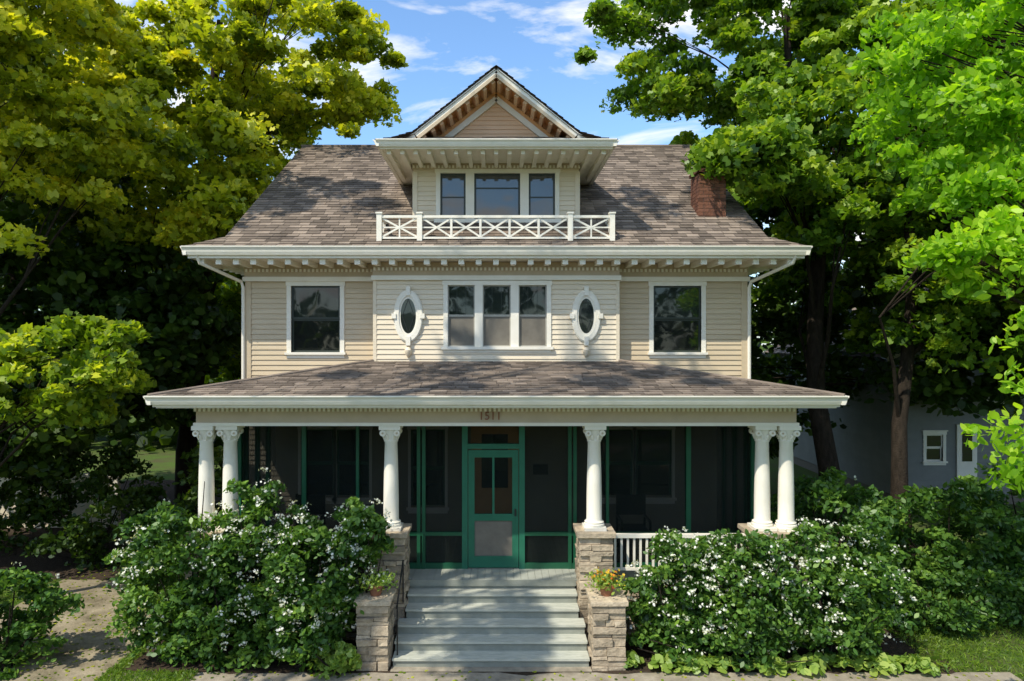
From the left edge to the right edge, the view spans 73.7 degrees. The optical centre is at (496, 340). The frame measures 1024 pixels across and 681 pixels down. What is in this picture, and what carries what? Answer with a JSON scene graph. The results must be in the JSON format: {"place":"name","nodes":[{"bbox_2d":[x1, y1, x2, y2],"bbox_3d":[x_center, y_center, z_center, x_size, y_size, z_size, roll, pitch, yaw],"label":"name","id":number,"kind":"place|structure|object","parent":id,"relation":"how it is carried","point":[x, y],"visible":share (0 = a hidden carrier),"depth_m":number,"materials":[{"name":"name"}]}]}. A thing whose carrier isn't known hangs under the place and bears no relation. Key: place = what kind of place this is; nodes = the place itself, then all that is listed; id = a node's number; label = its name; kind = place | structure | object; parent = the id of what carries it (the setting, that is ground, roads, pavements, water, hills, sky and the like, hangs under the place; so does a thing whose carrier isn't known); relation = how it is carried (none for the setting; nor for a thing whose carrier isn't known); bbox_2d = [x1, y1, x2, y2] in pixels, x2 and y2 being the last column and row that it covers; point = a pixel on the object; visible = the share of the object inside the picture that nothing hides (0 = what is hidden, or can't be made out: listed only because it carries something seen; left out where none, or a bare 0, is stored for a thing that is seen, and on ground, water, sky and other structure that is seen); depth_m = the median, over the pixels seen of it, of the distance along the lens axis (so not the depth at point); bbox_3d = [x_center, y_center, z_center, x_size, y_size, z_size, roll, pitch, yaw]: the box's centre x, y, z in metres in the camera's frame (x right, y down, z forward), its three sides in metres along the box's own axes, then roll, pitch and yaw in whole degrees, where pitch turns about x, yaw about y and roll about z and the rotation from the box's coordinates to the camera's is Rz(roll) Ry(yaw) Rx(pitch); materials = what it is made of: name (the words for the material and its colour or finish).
{"place":"outdoors","nodes":[
{"label":"outdoors","id":0,"kind":"place"},
{"bbox_2d":[0,579,164,680],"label":"driveway","id":1,"kind":"structure","parent":0,"point":[95,656],"depth_m":11.18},
{"bbox_2d":[0,562,85,680],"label":"boxwood bush","id":2,"kind":"object","parent":1,"relation":"on","point":[27,626],"visible":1,"depth_m":10.31,"materials":[{"name":"green plant"}]},
{"bbox_2d":[106,548,184,626],"bbox_3d":[-5.928,4.254,11.996,1.402,1.355,1.448,0,0,0],"label":"boxwood bush","id":3,"kind":"object","parent":1,"relation":"on","point":[159,594],"visible":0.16,"depth_m":11.72,"materials":[{"name":"green plant"}]},
{"bbox_2d":[37,0,910,351],"label":"sky","id":4,"kind":"structure","parent":0,"point":[446,45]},
{"bbox_2d":[301,430,671,504],"bbox_3d":[-0.200,2.620,14.043,7.600,1.600,0.065,0,0,0],"label":"window sash","id":5,"kind":"object","parent":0,"point":[443,466],"depth_m":14.01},
{"bbox_2d":[356,600,626,670],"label":"stair cheek pier","id":6,"kind":"structure","parent":0,"point":[375,622],"depth_m":10.15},
{"bbox_2d":[354,588,628,606],"bbox_3d":[-0.075,3.910,10.415,4.077,0.064,0.598,0,0,0],"label":"cheek cap","id":7,"kind":"object","parent":6,"relation":"on","point":[596,598],"visible":0.82,"depth_m":10.26,"materials":[{"name":"stone"}]},
{"bbox_2d":[354,568,398,596],"bbox_3d":[-1.830,3.682,10.400,0.761,0.395,0.590,0,0,0],"label":"flower pot","id":8,"kind":"object","parent":7,"relation":"on","point":[374,584],"visible":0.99,"depth_m":10.36,"materials":[{"name":"ceramic"}]},
{"bbox_2d":[584,567,631,596],"bbox_3d":[1.683,3.684,10.416,0.735,0.391,0.640,0,0,0],"label":"flower pot","id":9,"kind":"object","parent":7,"relation":"on","point":[607,585],"visible":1,"depth_m":10.35,"materials":[{"name":"ceramic"}]},
{"bbox_2d":[249,426,742,536],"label":"porch inner wall","id":10,"kind":"structure","parent":0,"point":[546,502],"depth_m":13.99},
{"bbox_2d":[294,321,697,504],"bbox_3d":[0.000,1.490,14.044,8.324,3.784,0.041,0,0,0],"label":"window pane","id":11,"kind":"object","parent":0,"point":[651,445],"visible":0.88,"depth_m":14.06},
{"bbox_2d":[184,531,807,645],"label":"stone pier","id":12,"kind":"structure","parent":0,"point":[585,552],"depth_m":11.04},
{"bbox_2d":[183,523,807,538],"bbox_3d":[0.000,3.145,11.285,10.151,0.077,0.661,0,0,0],"label":"pier cap","id":13,"kind":"object","parent":12,"relation":"on","point":[580,532],"visible":0.43,"depth_m":11.06,"materials":[{"name":"stone"}]},
{"bbox_2d":[195,522,797,531],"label":"column plinth","id":14,"kind":"structure","parent":13,"relation":"on","point":[773,528],"depth_m":11.12,"materials":[{"name":"beige paint"}]},
{"bbox_2d":[198,429,796,528],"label":"porch column","id":15,"kind":"structure","parent":14,"relation":"on","point":[761,519],"depth_m":11.19,"materials":[{"name":"beige paint"}]},
{"bbox_2d":[191,426,800,429],"bbox_3d":[0.000,1.425,11.280,9.910,0.069,0.390,0,0,0],"label":"column abacus","id":16,"kind":"object","parent":15,"relation":"on","point":[583,427],"depth_m":11.12,"materials":[{"name":"beige paint"}]},
{"bbox_2d":[252,536,739,581],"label":"porch deck","id":17,"kind":"structure","parent":12,"relation":"attached to","point":[537,548],"depth_m":12.47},
{"bbox_2d":[289,494,651,555],"bbox_3d":[-0.495,3.485,12.970,6.770,1.030,0.540,0,0,0],"label":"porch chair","id":18,"kind":"object","parent":17,"relation":"on","point":[630,504],"visible":0.59,"depth_m":13.21,"materials":[{"name":"wood"}]},
{"bbox_2d":[462,426,524,568],"bbox_3d":[-0.050,2.710,12.000,1.100,2.580,0.100,0,0,0],"label":"screen frame","id":19,"kind":"object","parent":17,"relation":"on","point":[466,445],"visible":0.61,"depth_m":11.95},
{"bbox_2d":[468,450,517,567],"bbox_3d":[-0.050,2.950,11.988,0.880,2.060,0.045,0,0,0],"label":"screen door","id":20,"kind":"structure","parent":19,"relation":"attached to","point":[474,561],"depth_m":11.96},
{"bbox_2d":[475,521,511,555],"bbox_3d":[-0.050,3.470,11.990,0.660,0.620,0.004,0,0,0],"label":"screen door panel","id":21,"kind":"structure","parent":20,"relation":"attached to","point":[493,538],"depth_m":11.99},
{"bbox_2d":[237,426,754,568],"bbox_3d":[0.000,2.710,12.758,9.140,2.580,1.625,0,0,0],"label":"screen frame","id":22,"kind":"object","parent":17,"relation":"on","point":[748,466],"visible":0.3,"depth_m":11.96,"materials":[{"name":"green paint"}]},
{"bbox_3d":[0.000,2.710,12.998,9.044,2.580,2.003,0,0,0],"label":"porch","id":23,"kind":"object","parent":17,"relation":"on","visible":0},
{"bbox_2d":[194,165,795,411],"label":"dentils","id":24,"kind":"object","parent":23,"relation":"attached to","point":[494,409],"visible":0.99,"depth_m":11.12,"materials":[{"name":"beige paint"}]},
{"bbox_2d":[471,426,518,535],"bbox_3d":[-0.030,2.860,14.020,0.980,2.280,0.040,0,0,0],"label":"front door","id":25,"kind":"structure","parent":23,"relation":"attached to","point":[483,500],"depth_m":14.00,"materials":[{"name":"orange wood"}]},
{"bbox_2d":[482,434,507,487],"bbox_3d":[-0.030,2.470,13.995,0.540,1.100,0.010,0,0,0],"label":"front door pane","id":26,"kind":"object","parent":25,"relation":"attached to","point":[501,472],"visible":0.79,"depth_m":13.99,"materials":[{"name":"clear glass"}]},
{"bbox_2d":[251,281,740,377],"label":"wall","id":27,"kind":"structure","parent":23,"relation":"on","point":[269,325],"depth_m":13.99,"materials":[{"name":"beige"}]},
{"bbox_2d":[245,281,746,378],"bbox_3d":[0.000,-0.150,14.045,10.280,2.140,0.150,0,0,0],"label":"corner board","id":28,"kind":"object","parent":27,"relation":"attached to","point":[248,329],"visible":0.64,"depth_m":13.97,"materials":[{"name":"beige"}]},
{"bbox_2d":[242,275,749,281],"bbox_3d":[0.000,-1.255,18.812,10.360,0.090,10.375,0,0,0],"label":"frieze band","id":29,"kind":"object","parent":27,"relation":"attached to","point":[495,277],"visible":0.66,"depth_m":13.62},
{"bbox_2d":[376,280,615,360],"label":"bay wall","id":30,"kind":"structure","parent":23,"relation":"on","point":[567,344],"depth_m":13.69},
{"bbox_2d":[373,280,619,360],"bbox_3d":[0.000,-0.300,13.838,4.940,1.840,0.325,0,0,0],"label":"bay corner","id":31,"kind":"object","parent":30,"relation":"attached to","point":[617,320],"visible":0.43,"depth_m":13.68,"materials":[{"name":"beige"}]},
{"bbox_2d":[441,281,552,351],"bbox_3d":[0.020,-0.480,13.682,2.240,1.440,0.135,0,0,0],"label":"bay casing","id":32,"kind":"object","parent":30,"relation":"attached to","point":[480,347],"visible":1,"depth_m":13.66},
{"bbox_2d":[448,285,546,345],"bbox_3d":[0.020,-0.495,13.725,1.980,1.230,0.030,0,0,0],"label":"bay sash","id":33,"kind":"object","parent":32,"relation":"in","point":[545,315],"visible":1,"depth_m":13.71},
{"bbox_2d":[449,286,544,314],"bbox_3d":[0.020,-0.805,13.727,1.936,0.566,0.006,0,0,0],"label":"bay pane","id":34,"kind":"object","parent":33,"relation":"in","point":[461,300],"visible":1,"depth_m":13.72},
{"bbox_2d":[449,317,544,344],"bbox_3d":[0.020,-0.190,13.727,1.936,0.576,0.006,0,0,0],"label":"bay pane","id":35,"kind":"object","parent":33,"relation":"in","point":[496,330],"visible":1,"depth_m":13.72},
{"bbox_2d":[394,290,600,341],"bbox_3d":[0.020,-0.490,13.658,4.150,1.050,0.060,0,0,0],"label":"oval frame","id":36,"kind":"object","parent":30,"relation":"attached to","point":[415,299],"visible":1,"depth_m":13.63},
{"bbox_2d":[401,299,593,332],"bbox_3d":[0.020,-0.490,13.666,3.880,0.710,0.001,0,0,0],"label":"oval pane","id":37,"kind":"object","parent":36,"relation":"in","point":[408,315],"visible":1,"depth_m":13.67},
{"bbox_2d":[284,281,707,512],"bbox_3d":[0.000,1.145,13.988,8.660,4.789,0.125,0,0,0],"label":"window casing","id":38,"kind":"object","parent":23,"relation":"attached to","point":[702,353],"depth_m":13.96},
{"bbox_2d":[292,286,700,351],"bbox_3d":[0.000,-0.440,14.043,8.400,1.360,0.065,0,0,0],"label":"window sash","id":39,"kind":"object","parent":38,"relation":"in","point":[338,318],"depth_m":14.02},
{"bbox_2d":[294,288,698,316],"bbox_3d":[0.000,-0.780,14.027,8.324,0.604,0.006,0,0,0],"label":"window pane","id":40,"kind":"object","parent":39,"relation":"in","point":[323,302],"visible":1,"depth_m":14.02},
{"bbox_2d":[247,533,745,569],"bbox_3d":[0.000,3.500,11.300,8.280,0.600,0.080,0,0,0],"label":"balustrade","id":41,"kind":"object","parent":12,"relation":"on","point":[639,535],"visible":0.04,"depth_m":11.26,"materials":[{"name":"beige paint"}]},
{"bbox_2d":[250,538,741,567],"bbox_3d":[0.003,3.510,11.303,8.165,0.500,0.035,0,0,0],"label":"baluster","id":42,"kind":"object","parent":41,"relation":"on","point":[627,552],"visible":0.18,"depth_m":11.29,"materials":[{"name":"beige paint"}]},
{"bbox_2d":[152,405,839,406],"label":"porch fascia","id":43,"kind":"structure","parent":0,"point":[495,405],"depth_m":10.66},
{"bbox_2d":[143,395,849,404],"bbox_3d":[0.000,0.927,12.273,10.950,0.145,3.455,0,0,0],"label":"porch gutter","id":44,"kind":"object","parent":43,"relation":"attached to","point":[495,400],"visible":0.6,"depth_m":10.58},
{"bbox_2d":[151,361,841,395],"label":"porch roof","id":45,"kind":"structure","parent":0,"point":[485,385],"depth_m":11.63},
{"bbox_2d":[147,359,845,395],"bbox_3d":[0.000,0.637,12.150,10.892,0.535,3.112,0,0,0],"label":"porch hip cap","id":46,"kind":"object","parent":45,"relation":"on","point":[622,360],"visible":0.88,"depth_m":11.89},
{"bbox_2d":[196,408,796,422],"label":"porch beam","id":47,"kind":"structure","parent":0,"point":[515,416],"depth_m":11.14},
{"bbox_2d":[193,422,798,425],"bbox_3d":[0.000,1.226,11.280,9.860,0.329,0.380,0,0,0],"label":"porch beam lip","id":48,"kind":"object","parent":47,"relation":"attached to","point":[496,424],"visible":0.43,"depth_m":11.10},
{"bbox_2d":[387,149,605,181],"bbox_3d":[0.000,-3.655,14.360,4.240,0.089,2.280,0,0,0],"label":"dormer bracket","id":49,"kind":"object","parent":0,"point":[406,160],"visible":0.95,"depth_m":13.62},
{"bbox_2d":[414,169,578,220],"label":"dormer wall","id":50,"kind":"structure","parent":0,"point":[426,191],"depth_m":14.29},
{"bbox_2d":[412,163,579,169],"bbox_3d":[0.000,-3.640,14.303,3.500,0.120,0.095,0,0,0],"label":"dormer frieze","id":51,"kind":"object","parent":50,"relation":"attached to","point":[501,164],"visible":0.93,"depth_m":14.26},
{"bbox_2d":[383,149,609,184],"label":"dormer soffit","id":52,"kind":"structure","parent":50,"relation":"attached to","point":[489,155],"depth_m":13.73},
{"bbox_2d":[379,147,612,184],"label":"dormer fascia","id":53,"kind":"structure","parent":52,"relation":"attached to","point":[400,181],"depth_m":13.10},
{"bbox_2d":[373,138,619,184],"bbox_3d":[0.000,-3.777,15.193,4.710,0.135,4.415,0,0,0],"label":"dormer gutter","id":54,"kind":"object","parent":53,"relation":"attached to","point":[496,142],"visible":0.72,"depth_m":13.02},
{"bbox_2d":[434,169,560,222],"bbox_3d":[0.030,-3.020,14.290,2.660,1.120,0.120,0,0,0],"label":"dormer casing","id":55,"kind":"object","parent":50,"relation":"attached to","point":[524,190],"visible":0.95,"depth_m":14.26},
{"bbox_2d":[156,407,836,407],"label":"porch soffit","id":56,"kind":"structure","parent":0,"point":[496,407],"depth_m":10.69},
{"bbox_2d":[442,176,552,214],"bbox_3d":[0.030,-3.020,14.327,2.320,0.880,0.006,0,0,0],"label":"dormer pane","id":57,"kind":"object","parent":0,"point":[496,201],"visible":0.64,"depth_m":14.32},
{"bbox_2d":[440,174,554,218],"bbox_3d":[0.030,-3.020,14.324,2.400,0.960,0.032,0,0,0],"label":"dormer sash","id":58,"kind":"object","parent":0,"point":[518,188],"visible":0.87,"depth_m":14.31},
{"bbox_2d":[0,421,1023,680],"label":"ground","id":59,"kind":"structure","parent":0,"point":[162,463],"depth_m":18.87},
{"bbox_2d":[0,477,120,527],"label":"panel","id":60,"kind":"object","parent":59,"relation":"on","point":[78,510],"visible":0.2,"depth_m":17.90,"materials":[{"name":"plant"}]},
{"bbox_2d":[0,322,145,507],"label":"elm tree","id":61,"kind":"object","parent":59,"relation":"on","point":[43,441],"visible":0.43,"depth_m":14.10,"materials":[{"name":"green plant"}]},
{"bbox_2d":[0,308,156,466],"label":"maple tree","id":62,"kind":"object","parent":59,"relation":"on","point":[98,354],"visible":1,"depth_m":11.78,"materials":[{"name":"green plant"}]},
{"bbox_2d":[0,0,176,315],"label":"maple tree","id":63,"kind":"object","parent":59,"relation":"on","point":[39,130],"visible":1,"depth_m":13.26,"materials":[{"name":"green plant"}]},
{"bbox_2d":[0,480,221,579],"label":"mulch bed","id":64,"kind":"object","parent":59,"relation":"on","point":[54,565],"visible":0.12,"depth_m":15.37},
{"bbox_2d":[0,434,223,571],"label":"lilac bush","id":65,"kind":"object","parent":64,"relation":"on","point":[39,508],"visible":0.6,"depth_m":14.93,"materials":[{"name":"green plant"}]},
{"bbox_2d":[0,16,240,456],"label":"elm tree","id":66,"kind":"object","parent":59,"relation":"on","point":[190,330],"visible":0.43,"depth_m":16.72,"materials":[{"name":"green plant"}]},
{"bbox_2d":[1,0,408,504],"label":"maple tree","id":67,"kind":"object","parent":59,"relation":"on","point":[244,112],"visible":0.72,"depth_m":17.90,"materials":[{"name":"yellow plant"}]},
{"bbox_2d":[204,180,271,383],"bbox_3d":[-7.888,-0.224,23.340,6.418,10.689,6.573,0,0,0],"label":"maple tree","id":68,"kind":"object","parent":59,"relation":"on","point":[231,298],"visible":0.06,"depth_m":22.19,"materials":[{"name":"green plant"}]},
{"bbox_2d":[0,157,868,451],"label":"distant trees","id":69,"kind":"object","parent":59,"relation":"on","point":[162,435],"visible":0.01,"depth_m":31.49,"materials":[{"name":"green plant"}]},
{"bbox_2d":[5,564,1017,680],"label":"leaf litter","id":70,"kind":"object","parent":59,"relation":"on","point":[787,674],"visible":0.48,"depth_m":10.10,"materials":[{"name":"brown plant"}]},
{"bbox_2d":[0,549,1023,680],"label":"grass","id":71,"kind":"structure","parent":59,"relation":"on","point":[127,676],"depth_m":10.68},
{"bbox_2d":[122,628,960,674],"bbox_3d":[0.650,4.904,10.832,12.500,0.001,1.677,0,0,0],"label":"mulch bed","id":72,"kind":"object","parent":59,"relation":"on","point":[891,647],"visible":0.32,"depth_m":10.30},
{"bbox_2d":[101,467,334,674],"bbox_3d":[-4.322,3.462,10.597,3.554,2.965,1.796,0,0,0],"label":"mock orange bush","id":73,"kind":"object","parent":72,"relation":"on","point":[223,595],"visible":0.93,"depth_m":10.27,"materials":[{"name":"green plant"}]},
{"bbox_2d":[251,496,396,673],"bbox_3d":[-2.611,3.680,10.415,2.148,2.536,1.453,0,0,0],"label":"mock orange bush","id":74,"kind":"object","parent":72,"relation":"on","point":[319,615],"visible":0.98,"depth_m":10.15,"materials":[{"name":"green plant"}]},
{"bbox_2d":[308,640,361,679],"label":"perennial","id":75,"kind":"object","parent":72,"relation":"on","point":[334,661],"visible":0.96,"depth_m":9.97,"materials":[{"name":"green plant"}]},
{"bbox_2d":[393,579,588,666],"bbox_3d":[-0.080,4.461,10.860,2.940,0.918,1.220,0,0,0],"label":"stair riser","id":76,"kind":"object","parent":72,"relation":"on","point":[506,583],"visible":0.95,"depth_m":10.73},
{"bbox_2d":[392,588,589,660],"bbox_3d":[-0.080,4.479,10.838,2.960,0.647,1.236,0,0,0],"label":"stair tread","id":77,"kind":"object","parent":76,"relation":"on","point":[492,638],"visible":0.94,"depth_m":10.71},
{"bbox_2d":[390,667,591,671],"bbox_3d":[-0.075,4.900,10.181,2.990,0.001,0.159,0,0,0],"label":"bottom step","id":78,"kind":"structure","parent":72,"relation":"on","point":[494,669],"depth_m":10.17,"materials":[{"name":"concrete"}]},
{"bbox_2d":[619,509,918,673],"bbox_3d":[4.164,3.772,10.564,4.578,2.345,1.853,0,0,0],"label":"mock orange bush","id":79,"kind":"object","parent":72,"relation":"on","point":[778,616],"visible":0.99,"depth_m":10.23,"materials":[{"name":"green plant"}]},
{"bbox_2d":[622,650,948,676],"bbox_3d":[4.223,4.770,10.188,4.854,0.282,0.692,0,0,0],"label":"hosta bed","id":80,"kind":"object","parent":72,"relation":"on","point":[884,664],"visible":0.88,"depth_m":10.09,"materials":[{"name":"green plant"}]},
{"bbox_2d":[572,0,967,546],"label":"maple tree","id":81,"kind":"object","parent":59,"relation":"on","point":[776,101],"visible":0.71,"depth_m":17.16,"materials":[{"name":"green plant"}]},
{"bbox_2d":[770,466,898,627],"bbox_3d":[5.865,3.595,11.909,2.343,2.797,2.141,0,0,0],"label":"lilac bush","id":82,"kind":"object","parent":59,"relation":"on","point":[825,492],"visible":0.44,"depth_m":11.65,"materials":[{"name":"green plant"}]},
{"bbox_2d":[729,9,1023,459],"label":"elm tree","id":83,"kind":"object","parent":59,"relation":"on","point":[943,390],"visible":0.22,"depth_m":19.96,"materials":[{"name":"green plant"}]},
{"bbox_2d":[793,456,1023,503],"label":"foundation","id":84,"kind":"object","parent":59,"relation":"on","point":[805,464],"depth_m":23.00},
{"bbox_2d":[776,354,892,492],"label":"side wall","id":85,"kind":"structure","parent":84,"relation":"on","point":[862,440],"depth_m":22.10,"materials":[{"name":"grey"}]},
{"bbox_2d":[893,351,1023,494],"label":"front wall","id":86,"kind":"structure","parent":84,"relation":"on","point":[920,474],"depth_m":20.49,"materials":[{"name":"grey"}]},
{"bbox_2d":[956,425,976,488],"bbox_3d":[14.100,3.570,20.460,0.600,2.100,0.040,0,0,0],"label":"door","id":87,"kind":"structure","parent":86,"relation":"attached to","point":[964,468],"depth_m":20.44,"materials":[{"name":"beige paint"}]},
{"bbox_2d":[844,0,1023,493],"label":"ash tree","id":88,"kind":"object","parent":59,"relation":"on","point":[986,186],"visible":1,"depth_m":8.70,"materials":[{"name":"green plant"}]},
{"bbox_2d":[849,0,1023,558],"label":"maple tree","id":89,"kind":"object","parent":59,"relation":"on","point":[959,312],"visible":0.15,"depth_m":15.30,"materials":[{"name":"green plant"}]},
{"bbox_2d":[862,563,1023,637],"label":"boxwood bush","id":90,"kind":"object","parent":59,"relation":"on","point":[993,594],"visible":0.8,"depth_m":11.61,"materials":[{"name":"green plant"}]},
{"bbox_2d":[866,447,1023,593],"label":"lilac bush","id":91,"kind":"object","parent":59,"relation":"on","point":[970,501],"visible":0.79,"depth_m":13.36,"materials":[{"name":"green plant"}]},
{"bbox_2d":[106,672,1022,680],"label":"walkway","id":92,"kind":"structure","parent":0,"point":[588,676],"depth_m":9.94,"materials":[{"name":"concrete"}]},
{"bbox_3d":[0.000,-3.962,13.489,4.600,0.349,0.915,0,0,0],"label":"pent roof","id":93,"kind":"object","parent":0,"visible":0},
{"bbox_2d":[422,80,570,137],"bbox_3d":[0.000,-4.545,13.645,2.984,1.207,0.570,0,0,0],"label":"outrigger","id":94,"kind":"object","parent":93,"relation":"on","point":[508,96],"visible":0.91,"depth_m":13.58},
{"bbox_3d":[0.000,1.650,19.000,10.284,5.740,10.000,0,0,0],"label":"side wall","id":95,"kind":"object","parent":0,"visible":0},
{"bbox_2d":[244,262,747,276],"bbox_3d":[0.000,-1.435,18.830,10.300,0.270,10.340,0,0,0],"label":"frieze","id":96,"kind":"object","parent":95,"relation":"on","point":[495,272],"visible":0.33,"depth_m":13.66,"materials":[{"name":"beige paint"}]},
{"bbox_2d":[190,258,800,263],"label":"soffit","id":97,"kind":"structure","parent":96,"relation":"on","point":[369,260],"depth_m":13.32,"materials":[{"name":"beige paint"}]},
{"bbox_2d":[200,259,792,274],"bbox_3d":[0.000,-1.524,18.570,11.600,0.109,10.780,0,0,0],"label":"modillion","id":98,"kind":"object","parent":97,"relation":"attached to","point":[237,266],"visible":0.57,"depth_m":13.38,"materials":[{"name":"beige paint"}]},
{"bbox_2d":[195,255,797,378],"bbox_3d":[-0.001,-0.417,13.526,11.566,2.473,0.915,0,0,0],"label":"downspout","id":99,"kind":"object","parent":97,"relation":"attached to","point":[792,262],"visible":0.88,"depth_m":13.92,"materials":[{"name":"beige paint"}]},
{"bbox_3d":[0.000,-2.080,19.000,10.800,0.040,10.800,0,0,0],"label":"main roof return","id":100,"kind":"object","parent":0,"visible":0},
{"bbox_2d":[184,147,807,245],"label":"roof","id":101,"kind":"structure","parent":100,"relation":"on","point":[324,159],"depth_m":14.76,"materials":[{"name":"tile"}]},
{"bbox_2d":[193,148,791,245],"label":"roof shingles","id":102,"kind":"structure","parent":101,"relation":"attached to","point":[474,229],"depth_m":14.71,"materials":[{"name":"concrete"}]},
{"bbox_2d":[375,212,615,241],"bbox_3d":[-0.010,-2.195,13.380,4.690,0.630,0.130,0,0,0],"label":"balcony post","id":103,"kind":"object","parent":102,"relation":"on","point":[420,226],"visible":0.82,"depth_m":13.33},
{"bbox_2d":[382,215,609,238],"bbox_3d":[-0.010,-2.220,13.380,4.460,0.460,0.070,0,0,0],"label":"balcony rail","id":104,"kind":"object","parent":103,"relation":"attached to","point":[496,216],"visible":1,"depth_m":13.35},
{"bbox_2d":[382,218,609,236],"bbox_3d":[-0.010,-2.215,13.380,4.476,0.400,0.040,0,0,0],"label":"balcony lattice","id":105,"kind":"object","parent":104,"relation":"attached to","point":[509,227],"visible":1,"depth_m":13.37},
{"bbox_2d":[188,255,804,260],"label":"fascia","id":106,"kind":"structure","parent":102,"relation":"attached to","point":[497,256],"depth_m":13.10,"materials":[{"name":"beige paint"}]},
{"bbox_2d":[180,246,812,255],"bbox_3d":[0.000,-1.720,18.942,12.070,0.170,11.915,0,0,0],"label":"gutter","id":107,"kind":"object","parent":106,"relation":"attached to","point":[496,250],"visible":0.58,"depth_m":13.02,"materials":[{"name":"beige paint"}]},
{"bbox_2d":[392,66,600,137],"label":"dormer roof deck","id":108,"kind":"structure","parent":102,"relation":"attached to","point":[406,135],"depth_m":13.28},
{"bbox_2d":[407,69,584,137],"bbox_3d":[0.000,-4.530,13.310,3.979,1.526,0.050,0,0,0],"label":"dormer rake","id":109,"kind":"object","parent":108,"relation":"attached to","point":[514,85],"visible":0.64,"depth_m":13.29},
{"bbox_2d":[436,85,555,137],"bbox_3d":[0.000,-4.545,13.979,3.200,1.370,0.102,0,0,0],"label":"tympanum","id":110,"kind":"object","parent":108,"relation":"attached to","point":[496,120],"visible":0.3,"depth_m":13.94,"materials":[{"name":"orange wood"}]},
{"bbox_2d":[424,96,567,159],"bbox_3d":[0.000,-4.324,13.900,3.041,1.270,0.060,0,0,0],"label":"tympanum frieze","id":111,"kind":"object","parent":110,"relation":"attached to","point":[504,106],"visible":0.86,"depth_m":13.87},
{"bbox_2d":[415,74,577,137],"bbox_3d":[0.000,-4.449,13.290,3.897,1.464,0.050,0,0,0],"label":"dormer rake","id":112,"kind":"object","parent":108,"relation":"attached to","point":[480,88],"visible":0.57,"depth_m":13.27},
{"bbox_2d":[691,173,725,217],"bbox_3d":[4.590,-2.765,14.798,0.580,1.571,0.596,0,0,0],"label":"chimney","id":113,"kind":"object","parent":101,"relation":"attached to","point":[715,185],"depth_m":14.50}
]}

